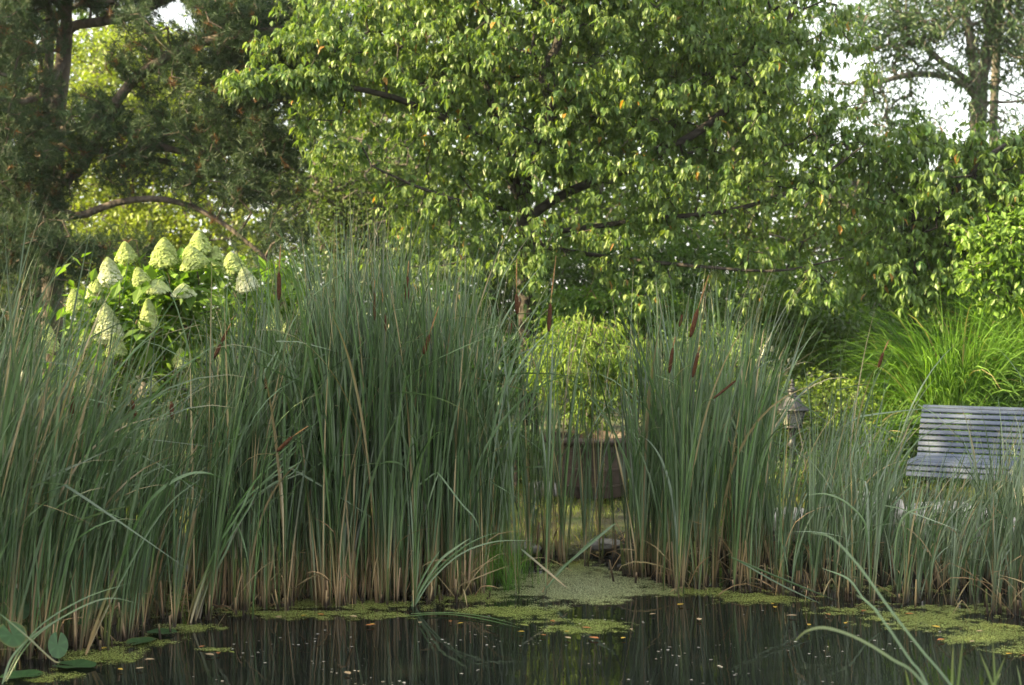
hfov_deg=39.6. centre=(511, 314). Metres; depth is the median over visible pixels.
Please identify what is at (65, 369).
cattail
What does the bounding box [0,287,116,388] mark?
cattail
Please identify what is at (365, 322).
cattail
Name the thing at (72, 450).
cattail
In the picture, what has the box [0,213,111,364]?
cattail
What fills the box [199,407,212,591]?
cattail
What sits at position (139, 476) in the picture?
cattail
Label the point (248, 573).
cattail
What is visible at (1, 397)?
cattail
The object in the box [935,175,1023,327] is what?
lit shrub
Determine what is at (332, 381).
cattail
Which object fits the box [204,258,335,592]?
cattail
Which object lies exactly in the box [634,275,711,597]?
flowering cattail
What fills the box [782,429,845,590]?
cattail
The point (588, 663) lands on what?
floating specks
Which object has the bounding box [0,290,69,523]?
cattail
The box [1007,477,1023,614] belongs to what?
cattail
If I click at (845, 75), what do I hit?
sky
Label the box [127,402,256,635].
cattail
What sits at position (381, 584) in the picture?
cattail
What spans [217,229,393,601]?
cattail
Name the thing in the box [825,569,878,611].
arching leaf
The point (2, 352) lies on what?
cattail
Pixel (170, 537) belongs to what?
cattail
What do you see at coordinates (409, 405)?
cattail
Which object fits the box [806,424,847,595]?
cattail
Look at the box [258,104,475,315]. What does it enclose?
background tree
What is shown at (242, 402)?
cattail
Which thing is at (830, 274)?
background bush
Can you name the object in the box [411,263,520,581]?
cattail
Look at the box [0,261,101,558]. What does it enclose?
cattail
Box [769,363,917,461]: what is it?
shrub
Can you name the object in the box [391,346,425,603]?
cattail
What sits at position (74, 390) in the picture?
cattail
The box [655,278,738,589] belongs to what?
cattail
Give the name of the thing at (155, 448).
cattail
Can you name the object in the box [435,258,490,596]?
cattail
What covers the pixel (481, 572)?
cattail
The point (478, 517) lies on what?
cattail
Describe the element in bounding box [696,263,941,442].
shrub
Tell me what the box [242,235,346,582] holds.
cattail
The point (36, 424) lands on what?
cattail
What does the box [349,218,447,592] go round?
cattail
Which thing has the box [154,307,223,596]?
cattail
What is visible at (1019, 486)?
cattail
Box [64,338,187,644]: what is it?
cattail
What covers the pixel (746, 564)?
bent reed
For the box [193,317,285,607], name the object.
cattail
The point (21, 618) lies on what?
cattail
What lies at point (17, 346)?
cattail
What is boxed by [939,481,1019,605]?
cattail
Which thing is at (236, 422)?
cattail
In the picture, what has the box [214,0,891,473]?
cherry tree
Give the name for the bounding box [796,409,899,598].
cattail
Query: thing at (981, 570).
cattail
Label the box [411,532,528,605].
bent reed
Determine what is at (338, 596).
cattail
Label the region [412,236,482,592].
cattail
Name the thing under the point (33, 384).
cattail
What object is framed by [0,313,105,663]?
cattail
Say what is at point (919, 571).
cattail
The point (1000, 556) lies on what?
cattail
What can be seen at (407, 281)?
flowering cattail
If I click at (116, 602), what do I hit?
cattail
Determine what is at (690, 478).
flowering cattail
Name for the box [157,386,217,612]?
cattail
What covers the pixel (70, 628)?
cattail
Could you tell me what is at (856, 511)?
bent reed
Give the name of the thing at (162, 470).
cattail
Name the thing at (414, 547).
flowering cattail
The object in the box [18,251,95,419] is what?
cattail
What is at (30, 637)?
bent reed
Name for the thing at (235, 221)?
background tree
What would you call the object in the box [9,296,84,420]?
cattail
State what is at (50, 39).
pine tree
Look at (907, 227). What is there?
background tree
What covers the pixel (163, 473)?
cattail
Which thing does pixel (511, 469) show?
flowering cattail
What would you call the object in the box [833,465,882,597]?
cattail
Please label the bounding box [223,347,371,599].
cattail
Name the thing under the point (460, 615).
bent reed
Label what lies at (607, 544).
rock
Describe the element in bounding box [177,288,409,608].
cattail
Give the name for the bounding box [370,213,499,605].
cattail
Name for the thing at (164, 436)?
cattail
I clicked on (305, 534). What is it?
cattail
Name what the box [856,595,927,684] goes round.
arching leaf
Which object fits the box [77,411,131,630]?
cattail
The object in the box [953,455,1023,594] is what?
cattail
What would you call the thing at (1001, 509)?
cattail
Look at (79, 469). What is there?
cattail
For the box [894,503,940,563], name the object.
bent reed
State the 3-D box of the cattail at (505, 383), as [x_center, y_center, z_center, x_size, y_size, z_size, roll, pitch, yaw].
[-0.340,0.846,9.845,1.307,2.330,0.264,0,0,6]
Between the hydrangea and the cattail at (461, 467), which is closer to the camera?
the cattail at (461, 467)
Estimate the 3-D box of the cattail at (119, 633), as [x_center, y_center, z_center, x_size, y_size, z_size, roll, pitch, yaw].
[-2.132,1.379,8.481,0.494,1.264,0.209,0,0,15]
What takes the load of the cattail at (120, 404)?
in the pond water
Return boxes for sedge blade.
[951,652,953,684]
[957,633,963,684]
[979,651,993,684]
[992,636,995,684]
[996,658,1004,682]
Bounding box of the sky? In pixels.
[23,0,1023,319]
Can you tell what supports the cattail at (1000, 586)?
in the pond water
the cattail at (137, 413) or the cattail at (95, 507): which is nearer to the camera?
the cattail at (95, 507)
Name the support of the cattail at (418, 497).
in the pond water
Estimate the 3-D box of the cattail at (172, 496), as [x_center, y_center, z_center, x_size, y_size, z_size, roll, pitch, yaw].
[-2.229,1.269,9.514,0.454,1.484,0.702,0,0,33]
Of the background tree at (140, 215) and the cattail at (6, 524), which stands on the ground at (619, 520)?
the background tree at (140, 215)
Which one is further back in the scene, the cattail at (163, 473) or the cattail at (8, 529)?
the cattail at (163, 473)
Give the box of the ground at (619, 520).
[25,324,1014,568]
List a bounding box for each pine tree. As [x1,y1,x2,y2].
[0,0,94,371]
[0,0,358,444]
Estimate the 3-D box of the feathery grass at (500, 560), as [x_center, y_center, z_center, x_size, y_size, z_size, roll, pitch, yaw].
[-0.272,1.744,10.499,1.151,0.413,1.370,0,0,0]
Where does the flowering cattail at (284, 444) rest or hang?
on the pond water
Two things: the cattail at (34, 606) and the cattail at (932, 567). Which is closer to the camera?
the cattail at (34, 606)
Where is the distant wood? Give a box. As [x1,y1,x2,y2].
[4,0,939,398]
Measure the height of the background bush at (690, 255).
3.169 m
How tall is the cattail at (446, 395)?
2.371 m
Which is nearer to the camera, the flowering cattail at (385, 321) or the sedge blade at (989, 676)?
the sedge blade at (989, 676)
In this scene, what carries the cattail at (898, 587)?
in the pond water
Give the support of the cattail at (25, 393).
in the pond water
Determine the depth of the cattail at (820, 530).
9.84 m
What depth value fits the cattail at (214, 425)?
9.39 m
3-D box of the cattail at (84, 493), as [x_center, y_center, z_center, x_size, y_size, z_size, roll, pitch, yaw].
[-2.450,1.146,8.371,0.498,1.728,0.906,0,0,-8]
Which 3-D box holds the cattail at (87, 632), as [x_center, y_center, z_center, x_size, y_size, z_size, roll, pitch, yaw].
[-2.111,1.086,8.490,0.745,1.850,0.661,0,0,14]
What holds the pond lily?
on the pond water
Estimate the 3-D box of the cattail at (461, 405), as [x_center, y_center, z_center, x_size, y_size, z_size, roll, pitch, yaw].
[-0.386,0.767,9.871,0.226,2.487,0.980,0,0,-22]
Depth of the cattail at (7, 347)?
9.68 m
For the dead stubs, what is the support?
in the pond water
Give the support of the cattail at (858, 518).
in the pond water
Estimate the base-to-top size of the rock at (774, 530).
0.273 m
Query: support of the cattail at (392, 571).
in the pond water
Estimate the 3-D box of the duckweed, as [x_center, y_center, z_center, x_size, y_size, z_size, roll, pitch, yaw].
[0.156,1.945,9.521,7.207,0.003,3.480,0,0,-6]
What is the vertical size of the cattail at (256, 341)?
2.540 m
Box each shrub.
[202,241,402,397]
[343,277,560,414]
[494,418,550,488]
[519,306,667,437]
[522,271,725,454]
[632,316,784,452]
[644,429,769,491]
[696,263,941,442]
[760,431,927,494]
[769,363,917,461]
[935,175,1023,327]
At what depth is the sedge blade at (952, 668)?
6.30 m
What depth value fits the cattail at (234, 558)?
9.29 m
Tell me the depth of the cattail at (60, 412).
8.12 m
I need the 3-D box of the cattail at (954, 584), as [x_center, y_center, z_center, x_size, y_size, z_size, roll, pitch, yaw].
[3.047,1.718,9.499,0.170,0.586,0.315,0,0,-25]
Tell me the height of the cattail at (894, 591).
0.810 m
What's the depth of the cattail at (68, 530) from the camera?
8.10 m
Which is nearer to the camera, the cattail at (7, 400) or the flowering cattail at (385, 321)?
the cattail at (7, 400)
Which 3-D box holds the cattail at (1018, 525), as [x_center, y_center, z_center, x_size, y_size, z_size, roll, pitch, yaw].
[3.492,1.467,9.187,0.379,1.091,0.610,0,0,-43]
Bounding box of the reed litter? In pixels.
[0,483,1023,657]
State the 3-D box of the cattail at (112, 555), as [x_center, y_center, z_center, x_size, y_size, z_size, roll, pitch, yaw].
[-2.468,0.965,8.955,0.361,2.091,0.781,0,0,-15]
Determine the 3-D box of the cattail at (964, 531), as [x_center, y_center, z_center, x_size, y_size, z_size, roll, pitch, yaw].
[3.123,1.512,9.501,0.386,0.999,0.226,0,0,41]
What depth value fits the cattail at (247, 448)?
9.37 m
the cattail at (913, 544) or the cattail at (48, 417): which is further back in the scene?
the cattail at (913, 544)
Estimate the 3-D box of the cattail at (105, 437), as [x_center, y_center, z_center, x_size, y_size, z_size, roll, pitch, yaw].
[-2.203,0.703,8.166,1.348,2.615,0.637,0,0,-25]
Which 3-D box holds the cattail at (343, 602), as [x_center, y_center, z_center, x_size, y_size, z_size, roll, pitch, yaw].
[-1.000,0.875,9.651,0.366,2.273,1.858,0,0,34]
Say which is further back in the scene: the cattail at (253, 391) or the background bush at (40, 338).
the background bush at (40, 338)
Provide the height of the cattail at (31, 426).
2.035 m
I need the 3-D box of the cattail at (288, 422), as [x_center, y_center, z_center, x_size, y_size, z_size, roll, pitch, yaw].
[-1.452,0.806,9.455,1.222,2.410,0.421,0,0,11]
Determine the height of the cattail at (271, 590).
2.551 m
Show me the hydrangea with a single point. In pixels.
(191, 260)
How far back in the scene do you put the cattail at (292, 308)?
9.95 m
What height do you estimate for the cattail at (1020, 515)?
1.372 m
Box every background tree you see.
[0,34,98,339]
[21,12,297,396]
[72,2,357,290]
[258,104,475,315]
[287,0,516,302]
[462,0,740,414]
[651,0,884,408]
[783,148,967,303]
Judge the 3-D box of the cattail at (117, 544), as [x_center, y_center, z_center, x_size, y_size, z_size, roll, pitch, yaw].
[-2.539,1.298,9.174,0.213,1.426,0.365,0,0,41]
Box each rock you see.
[510,542,540,554]
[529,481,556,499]
[587,538,619,550]
[758,507,805,541]
[812,491,903,543]
[893,501,987,549]
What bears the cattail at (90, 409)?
in the pond water
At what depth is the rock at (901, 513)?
11.42 m
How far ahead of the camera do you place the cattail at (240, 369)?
9.52 m
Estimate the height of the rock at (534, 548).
0.103 m
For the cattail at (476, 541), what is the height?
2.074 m
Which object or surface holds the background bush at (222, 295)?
on the ground at (619, 520)
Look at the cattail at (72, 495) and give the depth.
8.54 m
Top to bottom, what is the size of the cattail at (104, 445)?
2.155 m
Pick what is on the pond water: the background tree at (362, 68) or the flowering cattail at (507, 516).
the flowering cattail at (507, 516)
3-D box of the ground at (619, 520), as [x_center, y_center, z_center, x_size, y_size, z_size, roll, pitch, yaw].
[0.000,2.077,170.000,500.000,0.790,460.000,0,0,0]
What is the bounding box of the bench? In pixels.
[906,405,1023,514]
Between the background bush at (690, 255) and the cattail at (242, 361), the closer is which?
the cattail at (242, 361)
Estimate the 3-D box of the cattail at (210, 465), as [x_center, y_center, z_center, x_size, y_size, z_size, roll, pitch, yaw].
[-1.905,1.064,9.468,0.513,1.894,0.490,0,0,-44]
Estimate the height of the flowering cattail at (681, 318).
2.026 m
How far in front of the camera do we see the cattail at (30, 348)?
9.37 m
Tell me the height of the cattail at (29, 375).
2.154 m
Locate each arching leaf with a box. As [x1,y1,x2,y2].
[794,626,925,684]
[813,533,951,684]
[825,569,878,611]
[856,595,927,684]
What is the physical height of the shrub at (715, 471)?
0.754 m
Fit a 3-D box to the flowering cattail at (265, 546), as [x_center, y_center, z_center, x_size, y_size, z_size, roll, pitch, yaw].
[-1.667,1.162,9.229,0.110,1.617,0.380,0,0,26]
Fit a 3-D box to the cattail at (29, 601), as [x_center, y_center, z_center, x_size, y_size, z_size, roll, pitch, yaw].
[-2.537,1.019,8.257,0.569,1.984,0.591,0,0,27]
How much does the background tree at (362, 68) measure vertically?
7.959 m
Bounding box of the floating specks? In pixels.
[178,610,940,684]
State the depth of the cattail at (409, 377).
9.77 m
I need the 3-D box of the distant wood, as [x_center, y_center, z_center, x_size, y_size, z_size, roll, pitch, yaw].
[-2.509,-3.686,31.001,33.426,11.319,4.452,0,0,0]
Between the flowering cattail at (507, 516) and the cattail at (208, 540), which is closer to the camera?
the cattail at (208, 540)
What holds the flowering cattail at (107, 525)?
on the pond water
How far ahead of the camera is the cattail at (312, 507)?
9.76 m
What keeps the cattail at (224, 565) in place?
in the pond water
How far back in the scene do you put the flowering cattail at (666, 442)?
10.00 m
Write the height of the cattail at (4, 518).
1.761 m
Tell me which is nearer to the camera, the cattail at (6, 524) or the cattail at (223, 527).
the cattail at (6, 524)
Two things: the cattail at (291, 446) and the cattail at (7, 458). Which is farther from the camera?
the cattail at (291, 446)
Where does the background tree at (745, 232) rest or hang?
on the ground at (619, 520)
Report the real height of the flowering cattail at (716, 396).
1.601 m
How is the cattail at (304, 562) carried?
in the pond water
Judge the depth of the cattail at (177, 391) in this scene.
9.23 m
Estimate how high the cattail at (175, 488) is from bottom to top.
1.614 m
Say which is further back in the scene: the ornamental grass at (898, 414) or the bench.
the ornamental grass at (898, 414)
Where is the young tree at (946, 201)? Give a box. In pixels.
[823,100,1023,478]
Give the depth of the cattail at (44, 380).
8.50 m
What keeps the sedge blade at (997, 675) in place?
on the pond water
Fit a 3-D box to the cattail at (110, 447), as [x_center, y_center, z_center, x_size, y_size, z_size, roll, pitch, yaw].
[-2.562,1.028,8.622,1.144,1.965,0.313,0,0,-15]
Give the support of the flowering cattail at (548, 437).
on the pond water
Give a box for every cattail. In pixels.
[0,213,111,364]
[0,233,44,379]
[0,243,139,474]
[0,245,104,522]
[0,253,131,650]
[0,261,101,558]
[0,267,108,511]
[0,279,78,513]
[0,280,74,466]
[0,282,33,444]
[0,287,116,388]
[0,288,66,603]
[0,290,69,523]
[0,294,102,613]
[0,294,159,649]
[0,295,97,477]
[0,302,201,639]
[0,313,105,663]
[0,314,43,368]
[0,316,127,665]
[0,324,60,486]
[0,324,190,664]
[0,327,135,500]
[0,330,73,575]
[0,359,35,531]
[0,373,108,592]
[2,208,250,654]
[2,300,55,458]
[2,306,100,511]
[3,302,104,591]
[3,331,113,581]
[3,343,130,488]
[4,301,80,510]
[5,182,137,421]
[5,259,148,390]
[6,322,97,583]
[6,368,102,585]
[7,344,190,651]
[8,289,208,526]
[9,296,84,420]
[11,404,102,662]
[12,286,60,580]
[13,286,76,456]
[14,280,177,620]
[15,324,179,623]
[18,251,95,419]
[18,459,51,606]
[19,327,117,636]
[20,315,229,659]
[21,303,94,635]
[24,388,179,642]
[25,336,182,659]
[25,366,119,595]
[33,333,151,585]
[34,327,142,562]
[37,314,154,644]
[38,354,118,631]
[41,305,123,621]
[42,346,172,635]
[43,320,178,655]
[43,367,132,642]
[44,333,170,449]
[45,313,180,653]
[46,383,171,656]
[48,308,110,530]
[52,306,188,644]
[57,386,184,647]
[62,376,175,645]
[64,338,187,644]
[65,377,139,645]
[67,396,100,646]
[73,282,232,585]
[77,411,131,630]
[84,343,209,646]
[88,303,146,623]
[88,363,127,640]
[91,385,153,613]
[92,387,191,620]
[94,322,217,570]
[96,347,172,634]
[99,375,199,587]
[100,418,146,591]
[101,325,178,624]
[101,409,191,629]
[103,420,174,640]
[107,359,192,619]
[113,401,182,597]
[116,450,175,641]
[118,300,311,496]
[120,379,208,638]
[122,390,260,614]
[124,290,220,610]
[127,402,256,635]
[128,388,188,637]
[130,385,201,632]
[130,403,198,620]
[130,406,194,600]
[131,363,260,617]
[131,393,179,604]
[135,372,226,619]
[135,411,205,570]
[137,365,225,609]
[137,385,254,611]
[139,400,216,623]
[140,221,366,527]
[140,390,205,618]
[141,357,234,584]
[141,423,203,579]
[144,299,274,605]
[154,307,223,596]
[154,432,209,628]
[156,340,300,610]
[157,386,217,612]
[162,315,278,601]
[167,276,324,496]
[170,401,258,621]
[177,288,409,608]
[180,337,246,603]
[182,348,320,607]
[184,245,305,608]
[186,349,272,601]
[188,323,313,603]
[190,352,259,617]
[191,285,316,611]
[192,323,251,605]
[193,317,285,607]
[195,332,270,580]
[199,272,287,588]
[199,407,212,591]
[200,269,315,591]
[203,386,235,610]
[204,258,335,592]
[205,271,272,613]
[205,322,299,619]
[205,365,277,546]
[207,302,296,608]
[210,320,310,610]
[211,262,370,591]
[213,258,375,599]
[213,278,362,600]
[215,272,280,593]
[215,299,317,608]
[216,394,309,604]
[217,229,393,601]
[218,252,353,603]
[223,297,321,597]
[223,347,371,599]
[227,426,307,618]
[232,342,294,581]
[234,203,458,606]
[234,373,274,609]
[236,306,301,582]
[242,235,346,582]
[246,254,336,606]
[250,273,350,611]
[262,258,410,604]
[264,292,370,601]
[267,295,346,597]
[273,212,426,561]
[274,231,387,596]
[275,220,370,579]
[275,282,373,605]
[277,230,446,600]
[281,224,419,589]
[291,213,345,603]
[312,285,358,583]
[315,272,396,603]
[330,213,425,577]
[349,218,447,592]
[352,222,455,596]
[353,247,438,598]
[361,257,506,590]
[362,250,476,599]
[362,266,423,588]
[363,261,431,599]
[363,312,449,588]
[365,282,398,598]
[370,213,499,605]
[370,251,450,590]
[372,434,430,560]
[375,242,477,599]
[377,276,551,594]
[381,284,399,600]
[390,306,445,606]
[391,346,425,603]
[401,279,484,594]
[403,270,439,595]
[410,269,520,533]
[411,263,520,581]
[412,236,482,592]
[414,263,546,587]
[420,260,558,594]
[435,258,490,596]
[438,265,472,596]
[443,283,538,593]
[443,313,498,589]
[456,301,520,588]
[458,333,478,594]
[476,323,511,584]
[533,259,569,594]
[614,336,680,591]
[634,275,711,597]
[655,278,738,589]
[660,314,728,576]
[661,367,735,594]
[682,346,731,594]
[726,262,802,591]
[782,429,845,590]
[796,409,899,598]
[801,413,845,579]
[804,430,839,596]
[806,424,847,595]
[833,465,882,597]
[851,425,903,595]
[870,340,966,599]
[881,494,916,594]
[886,467,947,603]
[891,529,916,601]
[896,467,949,595]
[898,456,941,603]
[916,501,948,602]
[924,456,968,599]
[925,451,986,604]
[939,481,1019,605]
[945,445,1023,613]
[947,532,988,603]
[949,474,1005,604]
[952,461,1023,612]
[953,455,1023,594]
[959,521,1003,609]
[979,452,1023,585]
[989,437,1023,614]
[991,427,1023,611]
[1004,417,1023,612]
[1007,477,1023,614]
[1007,499,1023,545]
[1009,462,1023,616]
[1014,441,1023,615]
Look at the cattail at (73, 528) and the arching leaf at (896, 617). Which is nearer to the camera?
the arching leaf at (896, 617)
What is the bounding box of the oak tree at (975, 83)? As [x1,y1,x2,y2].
[785,0,1023,236]
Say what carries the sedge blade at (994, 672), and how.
on the pond water
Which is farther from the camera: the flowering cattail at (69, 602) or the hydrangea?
the hydrangea
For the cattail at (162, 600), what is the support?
in the pond water
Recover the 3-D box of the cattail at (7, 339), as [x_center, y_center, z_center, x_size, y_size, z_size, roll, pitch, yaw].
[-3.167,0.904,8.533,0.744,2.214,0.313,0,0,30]
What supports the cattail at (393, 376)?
in the pond water
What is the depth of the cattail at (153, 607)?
9.37 m
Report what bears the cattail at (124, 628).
in the pond water
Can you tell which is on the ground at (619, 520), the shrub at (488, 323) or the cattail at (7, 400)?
the shrub at (488, 323)
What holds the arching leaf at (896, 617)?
on the pond water
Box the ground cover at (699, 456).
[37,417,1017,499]
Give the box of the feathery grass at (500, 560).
[423,524,552,591]
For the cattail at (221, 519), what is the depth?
9.05 m
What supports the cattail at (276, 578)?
in the pond water
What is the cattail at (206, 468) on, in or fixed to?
in the pond water
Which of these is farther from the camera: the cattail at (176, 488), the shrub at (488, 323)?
the shrub at (488, 323)
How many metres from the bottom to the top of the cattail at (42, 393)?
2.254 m
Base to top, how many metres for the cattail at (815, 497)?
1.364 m
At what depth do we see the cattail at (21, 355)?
8.51 m
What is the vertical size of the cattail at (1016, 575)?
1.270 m
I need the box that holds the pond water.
[0,552,1023,684]
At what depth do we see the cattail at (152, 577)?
9.00 m
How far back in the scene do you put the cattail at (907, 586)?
9.60 m
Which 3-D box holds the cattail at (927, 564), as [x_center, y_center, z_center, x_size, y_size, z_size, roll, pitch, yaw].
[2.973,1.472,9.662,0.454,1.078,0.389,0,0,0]
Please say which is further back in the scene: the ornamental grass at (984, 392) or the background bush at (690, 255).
the background bush at (690, 255)
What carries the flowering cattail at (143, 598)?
on the pond water
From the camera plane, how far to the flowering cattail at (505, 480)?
10.24 m
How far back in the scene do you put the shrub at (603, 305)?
14.90 m
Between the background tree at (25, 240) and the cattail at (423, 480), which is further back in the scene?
the background tree at (25, 240)
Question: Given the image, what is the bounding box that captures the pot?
[544,430,638,498]
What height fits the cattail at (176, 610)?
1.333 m
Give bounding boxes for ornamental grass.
[802,392,921,482]
[809,286,1023,484]
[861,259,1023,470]
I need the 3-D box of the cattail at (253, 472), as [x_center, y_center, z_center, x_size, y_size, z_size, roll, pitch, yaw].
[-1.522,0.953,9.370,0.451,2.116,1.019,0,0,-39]
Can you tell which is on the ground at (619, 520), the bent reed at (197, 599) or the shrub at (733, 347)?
the shrub at (733, 347)
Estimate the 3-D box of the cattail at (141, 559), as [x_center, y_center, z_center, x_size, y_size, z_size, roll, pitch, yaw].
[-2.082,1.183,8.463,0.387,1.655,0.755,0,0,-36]
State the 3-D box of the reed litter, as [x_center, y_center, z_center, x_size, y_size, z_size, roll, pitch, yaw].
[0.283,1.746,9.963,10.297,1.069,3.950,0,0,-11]
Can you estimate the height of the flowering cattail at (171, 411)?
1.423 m
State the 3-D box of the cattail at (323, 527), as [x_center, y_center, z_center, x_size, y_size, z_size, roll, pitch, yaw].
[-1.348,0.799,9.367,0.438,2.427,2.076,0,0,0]
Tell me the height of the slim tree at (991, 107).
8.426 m
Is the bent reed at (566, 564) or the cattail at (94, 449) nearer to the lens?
the cattail at (94, 449)
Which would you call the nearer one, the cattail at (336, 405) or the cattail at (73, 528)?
the cattail at (73, 528)
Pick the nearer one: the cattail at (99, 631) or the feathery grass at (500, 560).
the cattail at (99, 631)
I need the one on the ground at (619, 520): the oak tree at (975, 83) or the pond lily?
the oak tree at (975, 83)
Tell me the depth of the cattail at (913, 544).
9.62 m
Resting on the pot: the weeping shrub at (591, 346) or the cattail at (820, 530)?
the weeping shrub at (591, 346)
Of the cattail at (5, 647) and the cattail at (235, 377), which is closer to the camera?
the cattail at (5, 647)
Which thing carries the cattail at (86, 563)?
in the pond water
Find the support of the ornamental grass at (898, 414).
on the ground at (619, 520)
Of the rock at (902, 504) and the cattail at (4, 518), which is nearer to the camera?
the cattail at (4, 518)
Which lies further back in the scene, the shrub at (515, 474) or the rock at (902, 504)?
the shrub at (515, 474)
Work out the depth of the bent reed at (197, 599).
9.19 m
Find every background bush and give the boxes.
[0,261,133,424]
[40,236,377,420]
[360,215,598,436]
[513,210,863,409]
[789,241,1023,370]
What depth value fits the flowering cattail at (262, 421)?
9.43 m
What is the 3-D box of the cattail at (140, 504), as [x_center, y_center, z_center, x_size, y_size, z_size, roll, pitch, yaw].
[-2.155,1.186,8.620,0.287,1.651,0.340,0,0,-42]
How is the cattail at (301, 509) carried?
in the pond water
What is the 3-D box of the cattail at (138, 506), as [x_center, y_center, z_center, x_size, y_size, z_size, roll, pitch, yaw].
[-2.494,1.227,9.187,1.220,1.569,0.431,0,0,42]
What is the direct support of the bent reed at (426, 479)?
attached to the reed bed
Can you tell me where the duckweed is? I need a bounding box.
[7,560,1023,683]
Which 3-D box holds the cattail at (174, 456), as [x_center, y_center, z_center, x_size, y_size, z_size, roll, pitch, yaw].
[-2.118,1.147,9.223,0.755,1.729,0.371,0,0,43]
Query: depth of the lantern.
13.54 m
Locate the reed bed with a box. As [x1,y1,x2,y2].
[0,176,1023,607]
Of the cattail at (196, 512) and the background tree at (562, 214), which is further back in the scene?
the background tree at (562, 214)
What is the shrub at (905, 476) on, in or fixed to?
on the ground at (619, 520)
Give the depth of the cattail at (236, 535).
9.37 m
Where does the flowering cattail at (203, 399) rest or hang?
on the pond water
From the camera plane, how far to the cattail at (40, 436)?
8.85 m
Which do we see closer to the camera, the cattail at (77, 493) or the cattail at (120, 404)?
the cattail at (77, 493)
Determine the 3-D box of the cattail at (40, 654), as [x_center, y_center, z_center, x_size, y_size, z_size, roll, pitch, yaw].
[-2.194,0.991,8.135,1.181,2.040,0.219,0,0,-12]
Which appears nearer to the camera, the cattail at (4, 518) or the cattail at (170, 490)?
the cattail at (4, 518)
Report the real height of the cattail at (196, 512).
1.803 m
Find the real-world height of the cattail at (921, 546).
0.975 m
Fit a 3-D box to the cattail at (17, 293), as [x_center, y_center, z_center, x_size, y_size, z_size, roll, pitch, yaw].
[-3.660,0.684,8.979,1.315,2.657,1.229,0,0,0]
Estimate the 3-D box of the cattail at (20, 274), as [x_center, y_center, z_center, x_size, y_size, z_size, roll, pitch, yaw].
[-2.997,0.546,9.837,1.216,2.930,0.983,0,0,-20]
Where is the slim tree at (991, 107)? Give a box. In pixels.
[975,1,1023,146]
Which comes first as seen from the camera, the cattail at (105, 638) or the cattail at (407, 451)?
the cattail at (105, 638)
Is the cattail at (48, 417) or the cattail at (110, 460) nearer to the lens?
the cattail at (48, 417)
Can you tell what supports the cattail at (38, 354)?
in the pond water
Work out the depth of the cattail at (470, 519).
9.84 m
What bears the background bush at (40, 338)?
on the ground at (619, 520)
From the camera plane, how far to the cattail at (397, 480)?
9.66 m
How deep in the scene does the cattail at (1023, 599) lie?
9.18 m
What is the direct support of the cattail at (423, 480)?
in the pond water
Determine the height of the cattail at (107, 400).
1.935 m
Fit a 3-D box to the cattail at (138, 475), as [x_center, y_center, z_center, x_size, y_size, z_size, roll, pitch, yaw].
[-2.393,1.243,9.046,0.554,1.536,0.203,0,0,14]
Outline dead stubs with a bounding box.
[1,522,1021,659]
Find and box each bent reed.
[0,582,140,683]
[85,471,223,654]
[187,417,322,623]
[396,472,479,535]
[410,612,518,627]
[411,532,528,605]
[521,549,566,587]
[542,523,615,591]
[730,557,838,604]
[809,493,867,541]
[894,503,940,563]
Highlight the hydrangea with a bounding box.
[30,230,333,486]
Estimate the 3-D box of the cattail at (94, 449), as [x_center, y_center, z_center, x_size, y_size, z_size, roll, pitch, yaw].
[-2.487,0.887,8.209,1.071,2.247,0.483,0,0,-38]
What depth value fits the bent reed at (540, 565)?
9.75 m
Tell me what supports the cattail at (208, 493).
in the pond water
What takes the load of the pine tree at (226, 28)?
on the ground at (619, 520)
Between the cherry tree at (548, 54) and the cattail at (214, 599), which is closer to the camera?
the cattail at (214, 599)
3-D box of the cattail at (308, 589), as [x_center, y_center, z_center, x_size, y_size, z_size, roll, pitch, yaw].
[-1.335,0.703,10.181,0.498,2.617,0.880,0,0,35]
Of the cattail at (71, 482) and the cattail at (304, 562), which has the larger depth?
the cattail at (304, 562)
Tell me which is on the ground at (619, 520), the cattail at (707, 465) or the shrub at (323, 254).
the shrub at (323, 254)
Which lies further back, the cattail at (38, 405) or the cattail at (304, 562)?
the cattail at (304, 562)
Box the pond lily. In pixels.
[0,574,176,678]
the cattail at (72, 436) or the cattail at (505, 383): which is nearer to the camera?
the cattail at (72, 436)
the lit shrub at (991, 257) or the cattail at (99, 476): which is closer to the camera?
the cattail at (99, 476)
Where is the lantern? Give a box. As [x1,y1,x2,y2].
[777,379,808,493]
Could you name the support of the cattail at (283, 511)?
in the pond water
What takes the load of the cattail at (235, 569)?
in the pond water
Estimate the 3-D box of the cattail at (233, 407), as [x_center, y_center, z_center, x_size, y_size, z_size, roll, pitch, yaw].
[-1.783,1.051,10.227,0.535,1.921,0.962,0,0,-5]
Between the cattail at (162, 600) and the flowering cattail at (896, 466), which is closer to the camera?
the cattail at (162, 600)
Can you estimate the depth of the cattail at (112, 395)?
9.76 m
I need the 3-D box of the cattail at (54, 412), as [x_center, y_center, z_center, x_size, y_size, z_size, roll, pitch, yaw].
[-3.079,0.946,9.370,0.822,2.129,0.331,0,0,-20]
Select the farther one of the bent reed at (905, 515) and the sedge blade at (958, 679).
the bent reed at (905, 515)
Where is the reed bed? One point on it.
(758, 494)
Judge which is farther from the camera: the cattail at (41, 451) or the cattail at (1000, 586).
the cattail at (1000, 586)

